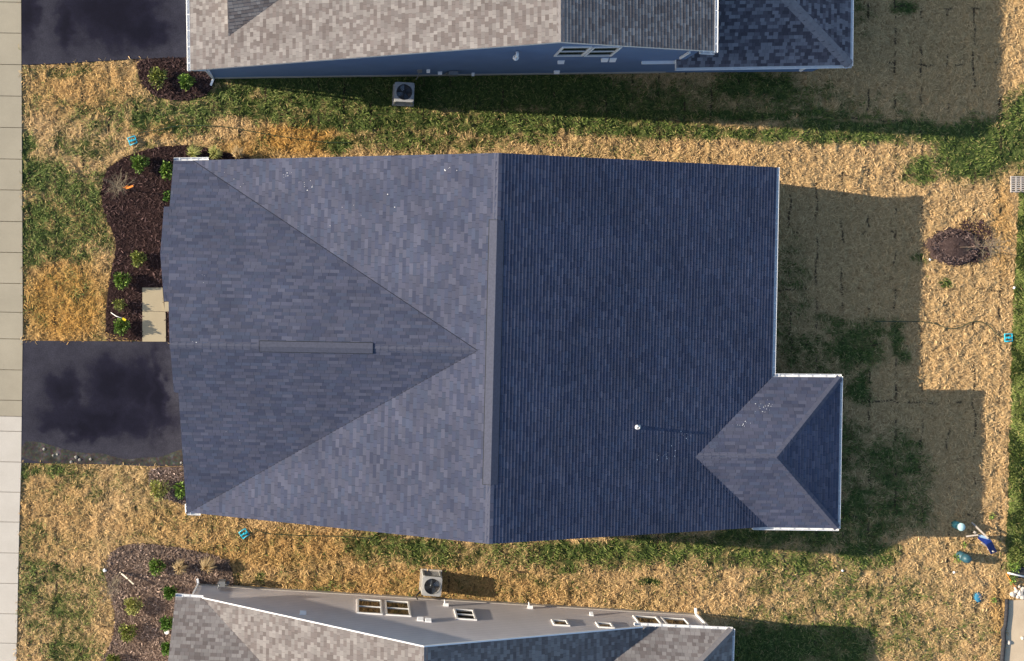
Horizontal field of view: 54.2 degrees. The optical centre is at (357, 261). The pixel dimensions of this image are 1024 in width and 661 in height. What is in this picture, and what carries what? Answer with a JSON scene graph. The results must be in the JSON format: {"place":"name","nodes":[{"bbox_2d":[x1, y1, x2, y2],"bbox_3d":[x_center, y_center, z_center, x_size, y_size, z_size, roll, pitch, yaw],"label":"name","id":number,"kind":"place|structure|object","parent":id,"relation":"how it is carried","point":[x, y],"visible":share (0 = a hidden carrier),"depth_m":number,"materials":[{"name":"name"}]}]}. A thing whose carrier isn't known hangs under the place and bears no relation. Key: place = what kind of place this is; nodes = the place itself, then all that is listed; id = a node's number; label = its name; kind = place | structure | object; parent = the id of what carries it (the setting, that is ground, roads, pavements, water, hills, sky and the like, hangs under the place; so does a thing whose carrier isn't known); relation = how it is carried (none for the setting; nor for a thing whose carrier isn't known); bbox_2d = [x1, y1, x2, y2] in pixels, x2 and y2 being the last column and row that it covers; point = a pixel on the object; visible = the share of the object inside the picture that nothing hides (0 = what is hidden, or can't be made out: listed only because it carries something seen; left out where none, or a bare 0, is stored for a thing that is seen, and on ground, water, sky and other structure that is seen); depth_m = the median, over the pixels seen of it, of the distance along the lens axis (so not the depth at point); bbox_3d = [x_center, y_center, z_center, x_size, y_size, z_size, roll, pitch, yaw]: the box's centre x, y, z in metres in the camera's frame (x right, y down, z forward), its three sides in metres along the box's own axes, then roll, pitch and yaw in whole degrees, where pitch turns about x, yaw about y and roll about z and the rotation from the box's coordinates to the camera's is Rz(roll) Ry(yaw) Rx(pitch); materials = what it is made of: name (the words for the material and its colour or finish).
{"place":"outdoors","nodes":[
{"label":"outdoors","id":0,"kind":"place"},
{"bbox_2d":[0,416,21,660],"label":"sidewalk","id":1,"kind":"structure","parent":0,"point":[10,459],"depth_m":39.97,"materials":[{"name":"concrete"}]},
{"bbox_2d":[0,0,22,415],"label":"sidewalk","id":2,"kind":"structure","parent":0,"point":[11,297],"depth_m":39.97,"materials":[{"name":"concrete"}]},
{"bbox_2d":[21,341,182,465],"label":"driveway","id":3,"kind":"structure","parent":0,"point":[119,399],"depth_m":39.98,"materials":[{"name":"black asphalt"}]},
{"bbox_2d":[22,0,186,64],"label":"driveway","id":4,"kind":"structure","parent":0,"point":[63,31],"depth_m":39.98,"materials":[{"name":"black asphalt"}]},
{"bbox_2d":[142,288,165,341],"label":"path","id":5,"kind":"structure","parent":0,"point":[153,326],"depth_m":39.94,"materials":[{"name":"concrete"}]},
{"bbox_2d":[0,0,1023,660],"bbox_3d":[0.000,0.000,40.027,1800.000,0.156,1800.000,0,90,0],"label":"ground","id":6,"kind":"structure","parent":0,"point":[796,236],"depth_m":40.02,"materials":[{"name":"plant"}]},
{"bbox_2d":[21,442,182,464],"bbox_3d":[-10.266,7.896,40.044,6.849,0.150,0.848,2,90,0],"label":"asphalt shoulder","id":7,"kind":"object","parent":6,"relation":"on","point":[34,451],"visible":0.91,"depth_m":39.97},
{"bbox_2d":[99,571,124,600],"bbox_3d":[-9.626,12.655,38.823,1.044,2.396,1.017,0,90,0],"label":"sapling","id":8,"kind":"object","parent":6,"relation":"on","point":[114,582],"visible":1,"depth_m":38.34,"materials":[{"name":"brown plant"}]},
{"bbox_2d":[127,135,137,145],"bbox_3d":[-9.151,-4.909,39.911,0.340,0.113,0.347,-20,90,0],"label":"lawn sprinkler","id":9,"kind":"object","parent":6,"relation":"on","point":[131,140],"visible":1,"depth_m":39.92,"materials":[{"name":"teal plastic"}]},
{"bbox_2d":[164,302,168,310],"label":"path","id":10,"kind":"structure","parent":6,"relation":"on","point":[166,306],"depth_m":39.86,"materials":[{"name":"concrete"}]},
{"bbox_2d":[147,466,185,504],"bbox_3d":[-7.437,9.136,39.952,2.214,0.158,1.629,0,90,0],"label":"mulch","id":11,"kind":"object","parent":6,"relation":"on","point":[169,475],"visible":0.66,"depth_m":39.95,"materials":[{"name":"brown wood"}]},
{"bbox_2d":[149,479,172,502],"bbox_3d":[-7.951,9.257,39.659,1.041,0.673,0.988,0,90,0],"label":"shrub","id":12,"kind":"object","parent":11,"relation":"on","point":[155,488],"visible":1,"depth_m":39.60,"materials":[{"name":"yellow plant"}]},
{"bbox_2d":[173,481,184,500],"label":"shrub","id":13,"kind":"object","parent":11,"relation":"on","point":[178,490],"visible":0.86,"depth_m":39.60,"materials":[{"name":"green plant"}]},
{"bbox_2d":[102,542,233,660],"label":"mulch","id":14,"kind":"object","parent":6,"relation":"on","point":[145,589],"visible":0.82,"depth_m":39.95,"materials":[{"name":"brown wood"}]},
{"bbox_2d":[106,654,120,660],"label":"shrub","id":15,"kind":"object","parent":14,"relation":"on","point":[110,657],"visible":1,"depth_m":39.70,"materials":[{"name":"green plant"}]},
{"bbox_2d":[118,623,137,641],"bbox_3d":[-9.314,15.042,39.687,0.826,0.618,0.831,16,90,0],"label":"shrub","id":16,"kind":"object","parent":14,"relation":"on","point":[126,631],"visible":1,"depth_m":39.66,"materials":[{"name":"green plant"}]},
{"bbox_2d":[123,596,143,615],"bbox_3d":[-9.060,13.962,39.677,0.878,0.638,0.833,0,90,0],"label":"shrub","id":17,"kind":"object","parent":14,"relation":"on","point":[132,603],"visible":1,"depth_m":39.63,"materials":[{"name":"yellow plant"}]},
{"bbox_2d":[148,558,165,576],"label":"shrub","id":18,"kind":"object","parent":14,"relation":"on","point":[155,567],"visible":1,"depth_m":39.63,"materials":[{"name":"green plant"}]},
{"bbox_2d":[159,641,169,656],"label":"shrub","id":19,"kind":"object","parent":14,"relation":"on","point":[165,646],"visible":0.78,"depth_m":39.67,"materials":[{"name":"green plant"}]},
{"bbox_2d":[159,615,172,632],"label":"shrub","id":20,"kind":"object","parent":14,"relation":"on","point":[165,626],"visible":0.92,"depth_m":39.67,"materials":[{"name":"green plant"}]},
{"bbox_2d":[161,585,176,599],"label":"shrub","id":21,"kind":"object","parent":14,"relation":"on","point":[167,594],"visible":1,"depth_m":39.71,"materials":[{"name":"green plant"}]},
{"bbox_2d":[172,561,188,574],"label":"ornamental grass","id":22,"kind":"object","parent":14,"relation":"on","point":[178,567],"depth_m":39.67,"materials":[{"name":"plant"}]},
{"bbox_2d":[199,554,216,573],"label":"ornamental grass","id":23,"kind":"object","parent":14,"relation":"on","point":[205,565],"depth_m":39.57,"materials":[{"name":"plant"}]},
{"bbox_2d":[135,56,215,100],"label":"mulch","id":24,"kind":"object","parent":6,"relation":"on","point":[171,78],"visible":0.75,"depth_m":39.95,"materials":[{"name":"brown wood"}]},
{"bbox_2d":[147,67,167,89],"bbox_3d":[-8.111,-7.443,39.641,0.853,0.709,0.949,30,90,0],"label":"shrub","id":25,"kind":"object","parent":24,"relation":"on","point":[159,76],"visible":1,"depth_m":39.58,"materials":[{"name":"green plant"}]},
{"bbox_2d":[177,73,195,91],"bbox_3d":[-6.917,-7.290,39.670,0.757,0.649,0.740,-34,90,0],"label":"shrub","id":26,"kind":"object","parent":24,"relation":"on","point":[187,79],"visible":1,"depth_m":39.60,"materials":[{"name":"green plant"}]},
{"bbox_2d":[99,144,253,342],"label":"mulch","id":27,"kind":"object","parent":6,"relation":"on","point":[133,171],"visible":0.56,"depth_m":39.95,"materials":[{"name":"brown wood"}]},
{"bbox_2d":[104,169,133,197],"bbox_3d":[-9.265,-3.071,38.658,1.154,2.725,1.093,-21,90,0],"label":"sapling","id":28,"kind":"object","parent":27,"relation":"on","point":[120,187],"visible":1,"depth_m":38.23,"materials":[{"name":"grey plant"}]},
{"bbox_2d":[112,299,126,312],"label":"shrub","id":29,"kind":"object","parent":27,"relation":"on","point":[118,308],"visible":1,"depth_m":39.67,"materials":[{"name":"green plant"}]},
{"bbox_2d":[113,318,130,335],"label":"shrub","id":30,"kind":"object","parent":27,"relation":"on","point":[122,328],"visible":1,"depth_m":39.62,"materials":[{"name":"green plant"}]},
{"bbox_2d":[113,271,131,289],"bbox_3d":[-9.502,0.796,39.687,0.859,0.617,0.811,0,90,0],"label":"shrub","id":31,"kind":"object","parent":27,"relation":"on","point":[117,279],"visible":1,"depth_m":39.62,"materials":[{"name":"green plant"}]},
{"bbox_2d":[130,250,146,267],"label":"shrub","id":32,"kind":"object","parent":27,"relation":"on","point":[138,256],"visible":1,"depth_m":39.66,"materials":[{"name":"green plant"}]},
{"bbox_2d":[129,154,149,173],"bbox_3d":[-8.792,-3.929,39.699,0.859,0.593,0.835,0,90,0],"label":"shrub","id":33,"kind":"object","parent":27,"relation":"on","point":[140,163],"visible":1,"depth_m":39.62,"materials":[{"name":"green plant"}]},
{"bbox_2d":[159,160,172,181],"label":"shrub","id":34,"kind":"object","parent":27,"relation":"on","point":[168,168],"visible":0.94,"depth_m":39.58,"materials":[{"name":"green plant"}]},
{"bbox_2d":[163,190,170,202],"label":"shrub","id":35,"kind":"object","parent":27,"relation":"on","point":[166,198],"visible":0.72,"depth_m":39.71,"materials":[{"name":"green plant"}]},
{"bbox_2d":[187,143,202,156],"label":"ornamental grass","id":36,"kind":"object","parent":27,"relation":"on","point":[192,152],"depth_m":39.65,"materials":[{"name":"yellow plant"}]},
{"bbox_2d":[208,145,223,158],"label":"ornamental grass","id":37,"kind":"object","parent":27,"relation":"on","point":[214,152],"depth_m":39.65,"materials":[{"name":"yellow plant"}]},
{"bbox_2d":[231,144,244,158],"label":"ornamental grass","id":38,"kind":"object","parent":27,"relation":"on","point":[236,153],"depth_m":39.62,"materials":[{"name":"plant"}]},
{"bbox_2d":[136,125,351,142],"bbox_3d":[-4.605,-5.190,39.940,8.787,0.040,0.635,1,90,0],"label":"garden hose","id":39,"kind":"object","parent":6,"relation":"on","point":[242,129],"visible":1,"depth_m":39.93,"materials":[{"name":"black rubber"}]},
{"bbox_2d":[238,528,249,538],"bbox_3d":[-4.606,11.090,39.911,0.340,0.113,0.347,-34,90,0],"label":"lawn sprinkler","id":40,"kind":"object","parent":6,"relation":"on","point":[244,533],"visible":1,"depth_m":39.91,"materials":[{"name":"teal plastic"}]},
{"bbox_2d":[247,529,372,538],"bbox_3d":[-1.911,11.088,39.940,5.135,0.040,0.278,2,90,0],"label":"garden hose","id":41,"kind":"object","parent":6,"relation":"on","point":[310,535],"visible":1,"depth_m":39.93,"materials":[{"name":"green rubber"}]},
{"bbox_2d":[392,82,414,106],"bbox_3d":[1.875,-6.753,39.599,0.880,0.902,0.880,3,90,0],"label":"air conditioner","id":42,"kind":"object","parent":6,"relation":"on","point":[403,93],"visible":1,"depth_m":39.23,"materials":[{"name":"paint"}]},
{"bbox_2d":[419,568,441,596],"bbox_3d":[2.983,12.985,39.599,0.880,0.902,0.880,4,90,0],"label":"air conditioner","id":43,"kind":"object","parent":6,"relation":"on","point":[430,583],"visible":1,"depth_m":39.25,"materials":[{"name":"paint"}]},
{"bbox_2d":[168,579,734,660],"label":"ranch house","id":44,"kind":"structure","parent":6,"relation":"on","point":[221,620],"depth_m":37.16,"materials":[{"name":"beige"}]},
{"bbox_2d":[357,598,382,614],"bbox_3d":[0.482,13.549,38.515,0.984,1.590,0.048,3,90,0],"label":"window","id":45,"kind":"structure","parent":44,"relation":"in","point":[364,606],"depth_m":38.49,"materials":[{"name":"white plastic"}]},
{"bbox_2d":[385,600,410,616],"bbox_3d":[1.582,13.615,38.510,0.984,1.614,0.048,3,90,0],"label":"window","id":46,"kind":"structure","parent":44,"relation":"in","point":[392,607],"depth_m":38.49,"materials":[{"name":"white plastic"}]},
{"bbox_2d":[454,608,476,620],"bbox_3d":[4.204,13.774,38.272,0.791,1.090,0.048,3,90,0],"label":"window","id":47,"kind":"structure","parent":44,"relation":"in","point":[461,614],"depth_m":38.24,"materials":[{"name":"white plastic"}]},
{"bbox_2d":[551,619,569,626],"bbox_3d":[7.865,13.995,37.991,0.623,0.584,0.048,3,90,0],"label":"window","id":48,"kind":"structure","parent":44,"relation":"in","point":[556,622],"depth_m":38.00,"materials":[{"name":"white plastic"}]},
{"bbox_2d":[595,622,614,628],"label":"window","id":49,"kind":"structure","parent":44,"relation":"in","point":[600,624],"depth_m":38.04,"materials":[{"name":"white plastic"}]},
{"bbox_2d":[633,615,661,622],"bbox_3d":[11.499,14.215,38.743,0.958,1.101,0.048,3,90,0],"label":"window","id":50,"kind":"structure","parent":44,"relation":"in","point":[639,618],"depth_m":38.98,"materials":[{"name":"white plastic"}]},
{"bbox_2d":[660,617,690,624],"bbox_3d":[12.620,14.283,38.743,0.986,1.083,0.048,3,90,0],"label":"window","id":51,"kind":"structure","parent":44,"relation":"in","point":[667,620],"depth_m":38.99,"materials":[{"name":"white plastic"}]},
{"bbox_2d":[160,153,842,543],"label":"ranch house","id":52,"kind":"structure","parent":6,"relation":"on","point":[492,347],"depth_m":35.49,"materials":[{"name":"grey"}]},
{"bbox_2d":[13,0,1023,660],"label":"straw","id":53,"kind":"object","parent":6,"relation":"on","point":[963,510],"visible":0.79,"depth_m":39.98,"materials":[{"name":"beige plant"}]},
{"bbox_2d":[186,0,853,85],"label":"ranch house","id":54,"kind":"structure","parent":6,"relation":"on","point":[236,39],"depth_m":36.40,"materials":[{"name":"beige"}]},
{"bbox_2d":[554,46,591,56],"bbox_3d":[7.813,-7.604,35.616,1.072,1.539,0.048,-1,90,0],"label":"window","id":55,"kind":"structure","parent":54,"relation":"in","point":[568,51],"depth_m":35.59,"materials":[{"name":"white plastic"}]},
{"bbox_2d":[583,46,622,56],"bbox_3d":[8.918,-7.618,35.681,1.034,1.545,0.048,-1,90,0],"label":"window","id":56,"kind":"structure","parent":54,"relation":"in","point":[597,51],"depth_m":35.66,"materials":[{"name":"white plastic"}]},
{"bbox_2d":[874,321,1003,337],"bbox_3d":[23.717,2.521,39.940,5.299,0.041,0.551,7,90,0],"label":"garden hose","id":57,"kind":"object","parent":6,"relation":"on","point":[937,324],"visible":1,"depth_m":39.93,"materials":[{"name":"black rubber"}]},
{"bbox_2d":[923,227,980,266],"bbox_3d":[24.195,-0.614,39.881,2.322,0.299,1.602,22,90,0],"label":"mulch mound","id":58,"kind":"object","parent":6,"relation":"on","point":[952,246],"visible":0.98,"depth_m":39.81,"materials":[{"name":"brown wood"}]},
{"bbox_2d":[952,218,995,264],"bbox_3d":[25.059,-0.805,39.917,1.820,0.170,1.915,0,90,0],"label":"bare shrub","id":59,"kind":"object","parent":58,"relation":"on","point":[980,223],"visible":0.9,"depth_m":39.91,"materials":[{"name":"brown plant"}]},
{"bbox_2d":[951,553,960,562],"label":"weed","id":60,"kind":"object","parent":6,"relation":"on","point":[956,558],"visible":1,"depth_m":39.85,"materials":[{"name":"green plant"}]},
{"bbox_2d":[951,520,964,530],"bbox_3d":[24.348,10.717,39.792,0.316,0.515,0.316,0,90,0],"label":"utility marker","id":61,"kind":"object","parent":6,"relation":"on","point":[958,525],"visible":1,"depth_m":39.57,"materials":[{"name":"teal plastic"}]},
{"bbox_2d":[956,551,971,562],"bbox_3d":[24.587,12.000,39.737,0.380,0.625,0.380,0,90,0],"label":"utility pedestal","id":62,"kind":"object","parent":6,"relation":"on","point":[964,557],"visible":1,"depth_m":39.57,"materials":[{"name":"blue plastic"}]},
{"bbox_2d":[973,592,981,602],"bbox_3d":[25.283,13.696,39.996,0.317,0.088,0.440,0,90,0],"label":"valve box","id":63,"kind":"object","parent":6,"relation":"on","point":[976,598],"visible":1,"depth_m":39.95,"materials":[{"name":"blue plastic"}]},
{"bbox_2d":[966,522,996,553],"bbox_3d":[25.387,11.271,39.643,1.450,0.755,0.676,34,90,0],"label":"plastic sheet","id":64,"kind":"object","parent":6,"relation":"on","point":[986,541],"visible":1,"depth_m":39.62,"materials":[{"name":"blue plastic"}]},
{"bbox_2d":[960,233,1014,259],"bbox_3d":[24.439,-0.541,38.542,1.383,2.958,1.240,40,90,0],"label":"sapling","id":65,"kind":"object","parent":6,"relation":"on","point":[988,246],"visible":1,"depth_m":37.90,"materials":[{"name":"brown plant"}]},
{"bbox_2d":[1000,599,1008,660],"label":"filter sock","id":66,"kind":"object","parent":6,"relation":"on","point":[1003,635],"visible":1,"depth_m":39.89,"materials":[{"name":"black fabric"}]},
{"bbox_2d":[1004,333,1012,341],"bbox_3d":[26.500,3.112,39.911,0.340,0.113,0.347,-3,90,0],"label":"lawn sprinkler","id":67,"kind":"object","parent":6,"relation":"on","point":[1008,337],"visible":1,"depth_m":39.92,"materials":[{"name":"teal plastic"}]},
{"bbox_2d":[1009,575,1017,584],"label":"weed","id":68,"kind":"object","parent":6,"relation":"on","point":[1012,580],"visible":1,"depth_m":39.88,"materials":[{"name":"green plant"}]},
{"bbox_2d":[1010,562,1020,572],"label":"weed","id":69,"kind":"object","parent":6,"relation":"on","point":[1017,569],"visible":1,"depth_m":39.80,"materials":[{"name":"green plant"}]},
{"bbox_2d":[1009,176,1023,191],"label":"storm drain","id":70,"kind":"object","parent":6,"relation":"on","point":[1014,181],"visible":1,"depth_m":39.92,"materials":[{"name":"plastic"}]},
{"bbox_2d":[1013,567,1023,577],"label":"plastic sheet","id":71,"kind":"object","parent":6,"relation":"on","point":[1021,570],"visible":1,"depth_m":39.92,"materials":[{"name":"black plastic"}]},
{"bbox_2d":[1007,572,1023,576],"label":"plastic pipe","id":72,"kind":"object","parent":71,"relation":"on","point":[1015,574],"visible":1,"depth_m":39.85,"materials":[{"name":"white plastic"}]},
{"bbox_2d":[1005,600,1023,660],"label":"path","id":73,"kind":"structure","parent":0,"point":[1014,650],"depth_m":39.98,"materials":[{"name":"concrete"}]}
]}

